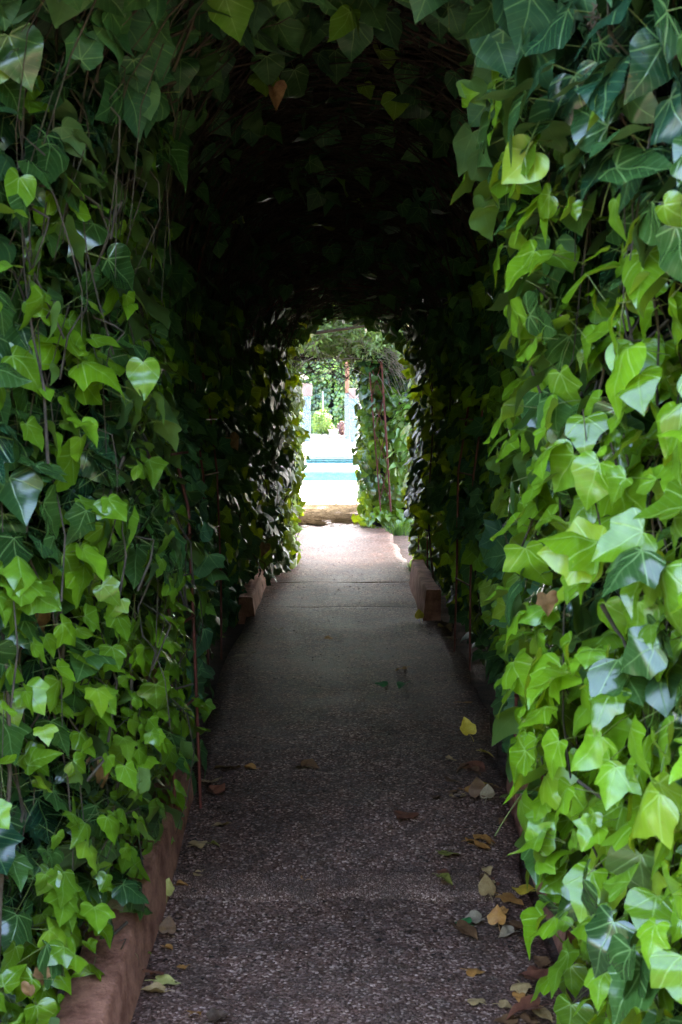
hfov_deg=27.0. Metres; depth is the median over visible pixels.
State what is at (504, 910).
fallen leaf
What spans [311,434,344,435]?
path
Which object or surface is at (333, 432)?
stone wall
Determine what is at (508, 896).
fallen leaf
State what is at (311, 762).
fallen leaf
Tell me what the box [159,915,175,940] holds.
fallen leaf
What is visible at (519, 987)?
fallen leaf
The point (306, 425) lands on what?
tiled column
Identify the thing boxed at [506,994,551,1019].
fallen leaf
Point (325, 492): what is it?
pool deck
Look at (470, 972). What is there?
fallen leaf
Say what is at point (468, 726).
fallen leaf
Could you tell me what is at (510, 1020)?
fallen leaf
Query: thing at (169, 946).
fallen leaf
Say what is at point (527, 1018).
fallen leaf
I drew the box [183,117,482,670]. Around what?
trellis arch
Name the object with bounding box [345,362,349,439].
tiled column
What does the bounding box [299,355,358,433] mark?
ivy hedge
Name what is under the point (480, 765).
fallen leaf
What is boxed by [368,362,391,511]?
trellis arch
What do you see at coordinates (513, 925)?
fallen leaf
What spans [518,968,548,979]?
fallen leaf
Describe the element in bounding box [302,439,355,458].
pool deck
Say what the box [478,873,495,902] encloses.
fallen leaf
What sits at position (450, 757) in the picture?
fallen leaf
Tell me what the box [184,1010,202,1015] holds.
fallen leaf
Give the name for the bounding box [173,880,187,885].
fallen leaf
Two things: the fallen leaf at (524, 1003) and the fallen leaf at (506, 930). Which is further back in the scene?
the fallen leaf at (506, 930)
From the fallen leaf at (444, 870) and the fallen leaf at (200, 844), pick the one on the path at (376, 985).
the fallen leaf at (200, 844)
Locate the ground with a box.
[0,530,606,1022]
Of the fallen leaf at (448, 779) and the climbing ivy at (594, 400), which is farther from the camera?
the fallen leaf at (448, 779)
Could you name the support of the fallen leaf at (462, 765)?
on the path at (376, 985)
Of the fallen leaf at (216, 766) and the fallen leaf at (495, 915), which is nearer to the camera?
the fallen leaf at (495, 915)
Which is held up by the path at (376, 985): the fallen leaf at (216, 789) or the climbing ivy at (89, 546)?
the fallen leaf at (216, 789)
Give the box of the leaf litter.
[298,503,382,528]
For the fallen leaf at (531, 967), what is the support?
on the path at (376, 985)
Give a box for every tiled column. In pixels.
[302,383,311,441]
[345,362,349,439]
[349,388,358,441]
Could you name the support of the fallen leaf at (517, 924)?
on the path at (376, 985)
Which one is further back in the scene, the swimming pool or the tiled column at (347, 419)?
the tiled column at (347, 419)
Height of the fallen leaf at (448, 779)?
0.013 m
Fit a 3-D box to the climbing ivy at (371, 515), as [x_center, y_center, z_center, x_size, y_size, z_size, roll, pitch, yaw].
[0.636,-0.741,16.789,1.065,2.490,1.895,0,4,0]
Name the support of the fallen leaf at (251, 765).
on the path at (376, 985)
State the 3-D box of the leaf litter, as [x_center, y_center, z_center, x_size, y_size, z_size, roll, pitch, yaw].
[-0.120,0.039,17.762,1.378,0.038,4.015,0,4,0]
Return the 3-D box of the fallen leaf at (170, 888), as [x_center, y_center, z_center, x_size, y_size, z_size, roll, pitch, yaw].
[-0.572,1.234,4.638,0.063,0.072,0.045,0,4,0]
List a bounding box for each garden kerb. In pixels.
[56,764,193,1023]
[238,569,266,623]
[409,559,440,620]
[506,773,586,962]
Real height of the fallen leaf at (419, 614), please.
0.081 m
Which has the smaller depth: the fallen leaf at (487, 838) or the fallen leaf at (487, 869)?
the fallen leaf at (487, 869)
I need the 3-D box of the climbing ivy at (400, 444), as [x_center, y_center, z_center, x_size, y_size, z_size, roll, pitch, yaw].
[0.811,-0.584,15.319,0.666,1.700,0.738,0,4,0]
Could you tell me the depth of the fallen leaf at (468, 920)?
4.49 m
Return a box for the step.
[311,436,358,438]
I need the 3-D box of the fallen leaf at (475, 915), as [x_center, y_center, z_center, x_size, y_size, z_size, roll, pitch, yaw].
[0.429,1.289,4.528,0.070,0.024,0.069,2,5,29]
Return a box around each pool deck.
[299,481,358,504]
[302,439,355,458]
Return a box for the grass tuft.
[379,519,410,535]
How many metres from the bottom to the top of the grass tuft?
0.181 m
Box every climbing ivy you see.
[0,0,675,450]
[0,14,210,1023]
[96,87,410,794]
[231,42,585,766]
[290,363,309,522]
[293,302,412,419]
[350,342,414,531]
[387,382,416,485]
[392,0,681,1023]
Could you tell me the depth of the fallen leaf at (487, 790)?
5.30 m
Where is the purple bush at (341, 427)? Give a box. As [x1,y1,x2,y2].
[336,421,344,434]
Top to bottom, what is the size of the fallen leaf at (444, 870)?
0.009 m
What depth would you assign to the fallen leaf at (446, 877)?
4.75 m
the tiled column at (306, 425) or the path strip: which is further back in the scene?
the tiled column at (306, 425)
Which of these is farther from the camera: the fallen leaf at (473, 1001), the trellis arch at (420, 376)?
the trellis arch at (420, 376)
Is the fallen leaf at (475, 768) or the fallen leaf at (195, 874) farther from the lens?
the fallen leaf at (475, 768)
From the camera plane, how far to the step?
55.34 m
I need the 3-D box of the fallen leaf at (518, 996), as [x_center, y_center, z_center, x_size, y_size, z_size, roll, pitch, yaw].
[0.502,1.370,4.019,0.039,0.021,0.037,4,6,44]
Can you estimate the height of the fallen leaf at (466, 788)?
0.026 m
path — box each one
[130,506,567,1023]
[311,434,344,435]
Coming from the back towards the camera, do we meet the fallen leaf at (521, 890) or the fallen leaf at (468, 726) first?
the fallen leaf at (468, 726)
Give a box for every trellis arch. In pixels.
[129,184,542,808]
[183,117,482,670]
[250,283,430,567]
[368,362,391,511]
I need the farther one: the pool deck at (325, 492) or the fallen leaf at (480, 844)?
the pool deck at (325, 492)
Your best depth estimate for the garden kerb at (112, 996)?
4.02 m
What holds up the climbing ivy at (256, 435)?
on the ground
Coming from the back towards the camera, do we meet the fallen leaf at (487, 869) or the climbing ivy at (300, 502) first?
the climbing ivy at (300, 502)
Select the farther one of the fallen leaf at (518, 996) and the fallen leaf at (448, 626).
the fallen leaf at (448, 626)
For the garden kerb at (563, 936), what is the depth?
4.78 m
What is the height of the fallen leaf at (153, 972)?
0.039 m
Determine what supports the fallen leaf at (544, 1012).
on the path at (376, 985)
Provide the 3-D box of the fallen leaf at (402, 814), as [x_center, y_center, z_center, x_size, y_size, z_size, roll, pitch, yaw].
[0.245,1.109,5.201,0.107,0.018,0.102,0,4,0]
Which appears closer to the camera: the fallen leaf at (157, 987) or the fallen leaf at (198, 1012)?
the fallen leaf at (198, 1012)
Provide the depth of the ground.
7.58 m
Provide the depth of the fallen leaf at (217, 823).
5.14 m
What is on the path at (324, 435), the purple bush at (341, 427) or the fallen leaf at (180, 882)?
the purple bush at (341, 427)
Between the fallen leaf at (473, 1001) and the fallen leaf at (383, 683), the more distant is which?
the fallen leaf at (383, 683)
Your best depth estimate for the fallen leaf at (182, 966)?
4.21 m
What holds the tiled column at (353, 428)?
on the pool deck at (328, 446)
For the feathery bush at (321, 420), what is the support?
on the path at (324, 435)
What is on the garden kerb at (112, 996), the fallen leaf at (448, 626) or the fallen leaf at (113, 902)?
the fallen leaf at (113, 902)
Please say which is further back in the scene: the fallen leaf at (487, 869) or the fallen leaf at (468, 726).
the fallen leaf at (468, 726)
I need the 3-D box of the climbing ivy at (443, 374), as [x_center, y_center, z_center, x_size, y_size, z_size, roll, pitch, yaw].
[0.909,-0.564,8.976,3.289,3.066,9.148,1,4,12]
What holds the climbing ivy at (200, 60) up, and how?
on the trellis arch at (457, 509)
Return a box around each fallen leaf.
[107,898,123,911]
[140,982,171,992]
[142,969,163,974]
[145,974,180,984]
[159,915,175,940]
[161,944,172,949]
[166,877,174,902]
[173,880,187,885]
[176,964,187,968]
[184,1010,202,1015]
[187,840,206,848]
[193,869,203,875]
[201,776,221,782]
[201,1007,228,1023]
[206,783,224,797]
[211,822,231,825]
[213,765,239,768]
[244,763,260,768]
[294,758,318,767]
[375,681,387,686]
[393,810,421,819]
[396,681,409,687]
[415,609,423,621]
[432,873,452,884]
[436,850,458,855]
[436,868,449,872]
[437,623,452,630]
[443,919,477,939]
[444,776,458,781]
[445,755,456,760]
[455,917,473,925]
[457,763,470,770]
[459,784,470,792]
[460,717,476,741]
[460,967,485,976]
[463,761,485,774]
[465,766,480,775]
[465,910,484,923]
[467,998,485,1004]
[468,777,485,804]
[468,840,490,848]
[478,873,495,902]
[479,834,494,843]
[480,783,494,800]
[481,866,492,874]
[487,904,505,928]
[492,906,508,913]
[493,1000,511,1007]
[494,892,523,904]
[494,1013,519,1023]
[498,925,519,937]
[499,815,507,823]
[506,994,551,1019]
[509,920,522,927]
[509,922,522,929]
[510,980,531,993]
[512,884,538,894]
[512,991,524,1001]
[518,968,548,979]
[519,1013,540,1023]
[527,965,541,970]
[532,1005,552,1022]
[533,955,550,966]
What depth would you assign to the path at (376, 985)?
5.22 m
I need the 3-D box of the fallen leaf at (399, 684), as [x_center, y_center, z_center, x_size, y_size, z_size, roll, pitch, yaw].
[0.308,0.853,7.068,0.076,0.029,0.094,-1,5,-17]
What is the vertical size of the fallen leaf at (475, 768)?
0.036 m
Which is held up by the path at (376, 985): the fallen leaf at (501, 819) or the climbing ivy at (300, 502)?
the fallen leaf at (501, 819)
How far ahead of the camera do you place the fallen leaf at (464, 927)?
4.42 m
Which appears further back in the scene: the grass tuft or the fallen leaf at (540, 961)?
the grass tuft
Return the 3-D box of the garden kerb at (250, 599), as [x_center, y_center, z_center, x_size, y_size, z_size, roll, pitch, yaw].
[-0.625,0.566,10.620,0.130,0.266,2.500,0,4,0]
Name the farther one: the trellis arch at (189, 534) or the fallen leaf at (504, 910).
the trellis arch at (189, 534)
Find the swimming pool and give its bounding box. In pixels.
[301,454,360,480]
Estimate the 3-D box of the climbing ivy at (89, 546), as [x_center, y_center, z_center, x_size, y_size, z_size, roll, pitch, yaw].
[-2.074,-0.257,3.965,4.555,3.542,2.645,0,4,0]
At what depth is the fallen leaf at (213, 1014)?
3.91 m
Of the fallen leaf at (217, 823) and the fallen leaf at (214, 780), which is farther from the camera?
the fallen leaf at (214, 780)
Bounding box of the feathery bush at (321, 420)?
[312,408,334,434]
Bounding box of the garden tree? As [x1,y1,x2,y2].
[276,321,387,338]
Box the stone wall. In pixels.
[328,429,338,435]
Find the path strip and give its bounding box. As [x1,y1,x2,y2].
[169,870,524,901]
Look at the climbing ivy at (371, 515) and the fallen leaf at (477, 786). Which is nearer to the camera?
the fallen leaf at (477, 786)
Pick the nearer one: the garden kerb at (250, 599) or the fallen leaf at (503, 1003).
the fallen leaf at (503, 1003)
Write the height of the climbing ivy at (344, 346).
2.772 m
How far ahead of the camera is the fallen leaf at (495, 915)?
4.46 m
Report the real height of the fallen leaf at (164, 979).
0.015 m
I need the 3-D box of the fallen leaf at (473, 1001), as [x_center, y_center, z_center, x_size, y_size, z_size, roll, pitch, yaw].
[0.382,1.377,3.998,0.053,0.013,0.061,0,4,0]
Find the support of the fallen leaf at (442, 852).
on the path at (376, 985)
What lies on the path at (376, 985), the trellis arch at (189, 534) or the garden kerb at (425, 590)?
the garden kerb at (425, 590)

